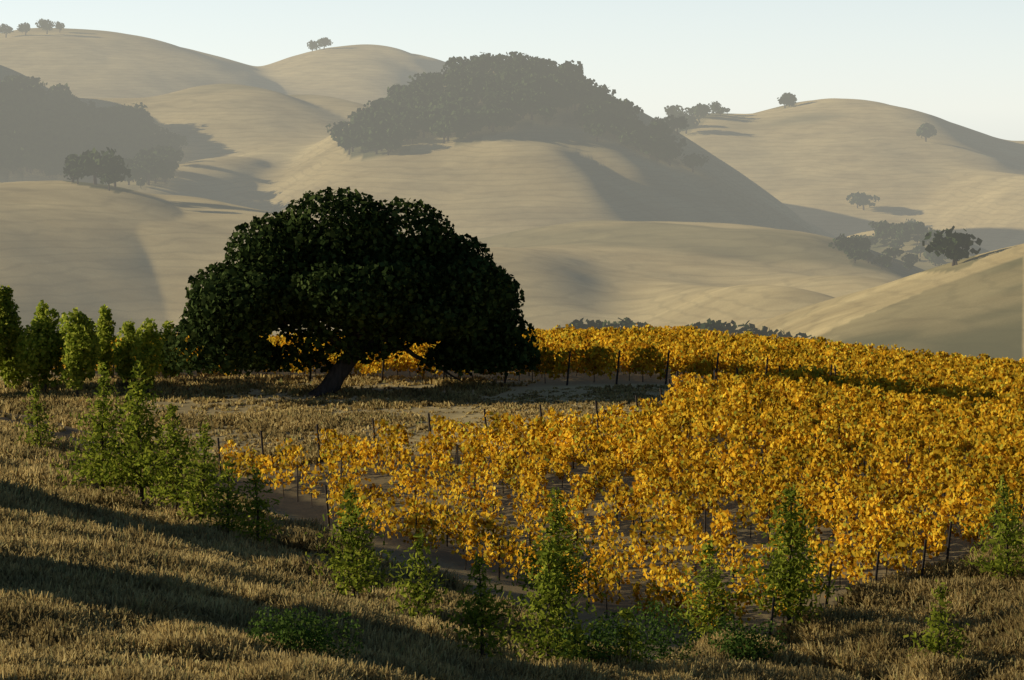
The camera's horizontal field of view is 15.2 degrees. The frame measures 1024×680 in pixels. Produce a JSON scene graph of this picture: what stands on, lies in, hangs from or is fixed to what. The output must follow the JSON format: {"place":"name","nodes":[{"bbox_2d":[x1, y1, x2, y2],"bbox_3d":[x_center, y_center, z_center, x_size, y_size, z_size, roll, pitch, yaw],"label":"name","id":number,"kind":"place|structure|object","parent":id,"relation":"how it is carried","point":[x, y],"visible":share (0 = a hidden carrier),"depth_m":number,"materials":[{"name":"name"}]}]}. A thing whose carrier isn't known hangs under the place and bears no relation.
{"place":"outdoors","nodes":[
{"label":"outdoors","id":0,"kind":"place"},
{"bbox_2d":[0,28,1023,672],"bbox_3d":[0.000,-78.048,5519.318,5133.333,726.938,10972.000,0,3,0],"label":"ground","id":1,"kind":"structure","parent":0,"point":[564,216],"depth_m":2456.72,"materials":[{"name":"beige plant"}]},
{"bbox_2d":[0,285,27,388],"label":"poplar tree","id":2,"kind":"object","parent":1,"relation":"on","point":[10,369],"visible":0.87,"depth_m":221.52,"materials":[{"name":"green plant"}]},
{"bbox_2d":[16,385,60,448],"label":"sapling","id":3,"kind":"object","parent":1,"relation":"on","point":[36,416],"visible":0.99,"depth_m":189.99,"materials":[{"name":"green plant"}]},
{"bbox_2d":[13,300,65,391],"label":"poplar tree","id":4,"kind":"object","parent":1,"relation":"on","point":[41,344],"visible":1,"depth_m":218.62,"materials":[{"name":"green plant"}]},
{"bbox_2d":[57,307,101,395],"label":"poplar tree","id":5,"kind":"object","parent":1,"relation":"on","point":[82,349],"visible":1,"depth_m":216.18,"materials":[{"name":"green plant"}]},
{"bbox_2d":[0,76,187,190],"bbox_3d":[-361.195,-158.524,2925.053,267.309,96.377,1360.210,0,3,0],"label":"grove of trees","id":6,"kind":"object","parent":1,"relation":"on","point":[64,130],"visible":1,"depth_m":3402.04,"materials":[{"name":"green plant"}]},
{"bbox_2d":[46,370,146,494],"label":"sapling","id":7,"kind":"object","parent":1,"relation":"on","point":[102,412],"visible":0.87,"depth_m":170.56,"materials":[{"name":"green plant"}]},
{"bbox_2d":[94,304,115,378],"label":"poplar tree","id":8,"kind":"object","parent":1,"relation":"on","point":[105,323],"visible":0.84,"depth_m":222.95,"materials":[{"name":"green plant"}]},
{"bbox_2d":[111,320,142,385],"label":"poplar tree","id":9,"kind":"object","parent":1,"relation":"on","point":[124,360],"visible":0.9,"depth_m":219.50,"materials":[{"name":"green plant"}]},
{"bbox_2d":[72,360,188,507],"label":"sapling","id":10,"kind":"object","parent":1,"relation":"on","point":[139,428],"visible":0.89,"depth_m":169.22,"materials":[{"name":"green plant"}]},
{"bbox_2d":[129,317,166,392],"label":"poplar tree","id":11,"kind":"object","parent":1,"relation":"on","point":[148,342],"visible":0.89,"depth_m":216.31,"materials":[{"name":"green plant"}]},
{"bbox_2d":[156,320,179,379],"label":"poplar tree","id":12,"kind":"object","parent":1,"relation":"on","point":[167,326],"visible":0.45,"depth_m":222.73,"materials":[{"name":"green plant"}]},
{"bbox_2d":[132,400,220,513],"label":"sapling","id":13,"kind":"object","parent":1,"relation":"on","point":[175,464],"visible":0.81,"depth_m":167.50,"materials":[{"name":"green plant"}]},
{"bbox_2d":[158,420,252,524],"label":"sapling","id":14,"kind":"object","parent":1,"relation":"on","point":[204,473],"visible":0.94,"depth_m":164.11,"materials":[{"name":"green plant"}]},
{"bbox_2d":[190,456,252,534],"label":"sapling","id":15,"kind":"object","parent":1,"relation":"on","point":[227,505],"visible":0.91,"depth_m":159.90,"materials":[{"name":"green plant"}]},
{"bbox_2d":[225,464,288,542],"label":"sapling","id":16,"kind":"object","parent":1,"relation":"on","point":[258,521],"visible":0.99,"depth_m":157.85,"materials":[{"name":"green plant"}]},
{"bbox_2d":[244,606,363,660],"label":"shrub","id":17,"kind":"object","parent":1,"relation":"on","point":[302,633],"visible":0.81,"depth_m":113.89,"materials":[{"name":"green plant"}]},
{"bbox_2d":[162,186,540,396],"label":"oak tree","id":18,"kind":"object","parent":1,"relation":"on","point":[369,281],"visible":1,"depth_m":210.08,"materials":[{"name":"green plant"}]},
{"bbox_2d":[305,485,411,599],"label":"sapling","id":19,"kind":"object","parent":1,"relation":"on","point":[355,567],"visible":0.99,"depth_m":141.25,"materials":[{"name":"green plant"}]},
{"bbox_2d":[383,530,450,619],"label":"sapling","id":20,"kind":"object","parent":1,"relation":"on","point":[417,587],"visible":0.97,"depth_m":135.91,"materials":[{"name":"green plant"}]},
{"bbox_2d":[0,18,936,209],"bbox_3d":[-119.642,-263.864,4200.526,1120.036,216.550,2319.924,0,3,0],"label":"distant trees","id":21,"kind":"object","parent":1,"relation":"on","point":[668,152],"visible":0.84,"depth_m":3124.84,"materials":[{"name":"green plant"}]},
{"bbox_2d":[437,552,532,660],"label":"sapling","id":22,"kind":"object","parent":1,"relation":"on","point":[480,599],"visible":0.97,"depth_m":127.29,"materials":[{"name":"green plant"}]},
{"bbox_2d":[325,51,686,157],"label":"grove of trees","id":23,"kind":"object","parent":1,"relation":"on","point":[521,85],"visible":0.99,"depth_m":3121.38,"materials":[{"name":"green plant"}]},
{"bbox_2d":[0,372,1023,679],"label":"dry grass","id":24,"kind":"structure","parent":1,"relation":"on","point":[108,582],"depth_m":144.61,"materials":[{"name":"beige plant"}]},
{"bbox_2d":[51,324,1023,637],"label":"vineyard rows","id":25,"kind":"object","parent":1,"relation":"on","point":[943,412],"visible":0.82,"depth_m":180.41,"materials":[{"name":"yellow plant"}]},
{"bbox_2d":[480,540,629,665],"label":"sapling","id":26,"kind":"object","parent":1,"relation":"on","point":[551,616],"visible":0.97,"depth_m":129.91,"materials":[{"name":"green plant"}]},
{"bbox_2d":[499,481,623,615],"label":"sapling","id":27,"kind":"object","parent":1,"relation":"on","point":[565,560],"visible":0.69,"depth_m":152.57,"materials":[{"name":"green plant"}]},
{"bbox_2d":[553,612,624,664],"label":"shrub","id":28,"kind":"object","parent":1,"relation":"on","point":[588,653],"visible":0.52,"depth_m":134.23,"materials":[{"name":"green plant"}]},
{"bbox_2d":[594,605,653,662],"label":"sapling","id":29,"kind":"object","parent":1,"relation":"on","point":[626,616],"visible":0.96,"depth_m":134.99,"materials":[{"name":"green plant"}]},
{"bbox_2d":[590,598,702,664],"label":"shrub","id":30,"kind":"object","parent":1,"relation":"on","point":[654,633],"visible":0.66,"depth_m":137.03,"materials":[{"name":"green plant"}]},
{"bbox_2d":[558,317,817,339],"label":"distant trees","id":31,"kind":"object","parent":1,"relation":"on","point":[710,325],"visible":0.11,"depth_m":900.73,"materials":[{"name":"green plant"}]},
{"bbox_2d":[666,540,750,641],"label":"sapling","id":32,"kind":"object","parent":1,"relation":"on","point":[708,586],"visible":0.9,"depth_m":148.40,"materials":[{"name":"green plant"}]},
{"bbox_2d":[650,92,796,134],"bbox_3d":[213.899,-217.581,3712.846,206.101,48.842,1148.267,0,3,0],"label":"distant trees","id":33,"kind":"object","parent":1,"relation":"on","point":[675,119],"visible":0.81,"depth_m":4148.29,"materials":[{"name":"green plant"}]},
{"bbox_2d":[706,613,786,663],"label":"shrub","id":34,"kind":"object","parent":1,"relation":"on","point":[740,639],"visible":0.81,"depth_m":143.11,"materials":[{"name":"green plant"}]},
{"bbox_2d":[723,483,851,631],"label":"sapling","id":35,"kind":"object","parent":1,"relation":"on","point":[789,583],"visible":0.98,"depth_m":151.09,"materials":[{"name":"green plant"}]},
{"bbox_2d":[828,218,982,271],"bbox_3d":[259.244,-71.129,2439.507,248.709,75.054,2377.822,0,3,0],"label":"scrub trees","id":36,"kind":"object","parent":1,"relation":"on","point":[949,244],"visible":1,"depth_m":2312.30,"materials":[{"name":"green plant"}]},
{"bbox_2d":[903,579,982,661],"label":"sapling","id":37,"kind":"object","parent":1,"relation":"on","point":[932,640],"visible":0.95,"depth_m":144.51,"materials":[{"name":"green plant"}]},
{"bbox_2d":[960,474,1023,580],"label":"sapling","id":38,"kind":"object","parent":1,"relation":"on","point":[1007,526],"visible":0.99,"depth_m":155.24,"materials":[{"name":"green plant"}]},
{"bbox_2d":[0,0,1023,140],"label":"sky","id":39,"kind":"structure","parent":0,"point":[960,62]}
]}

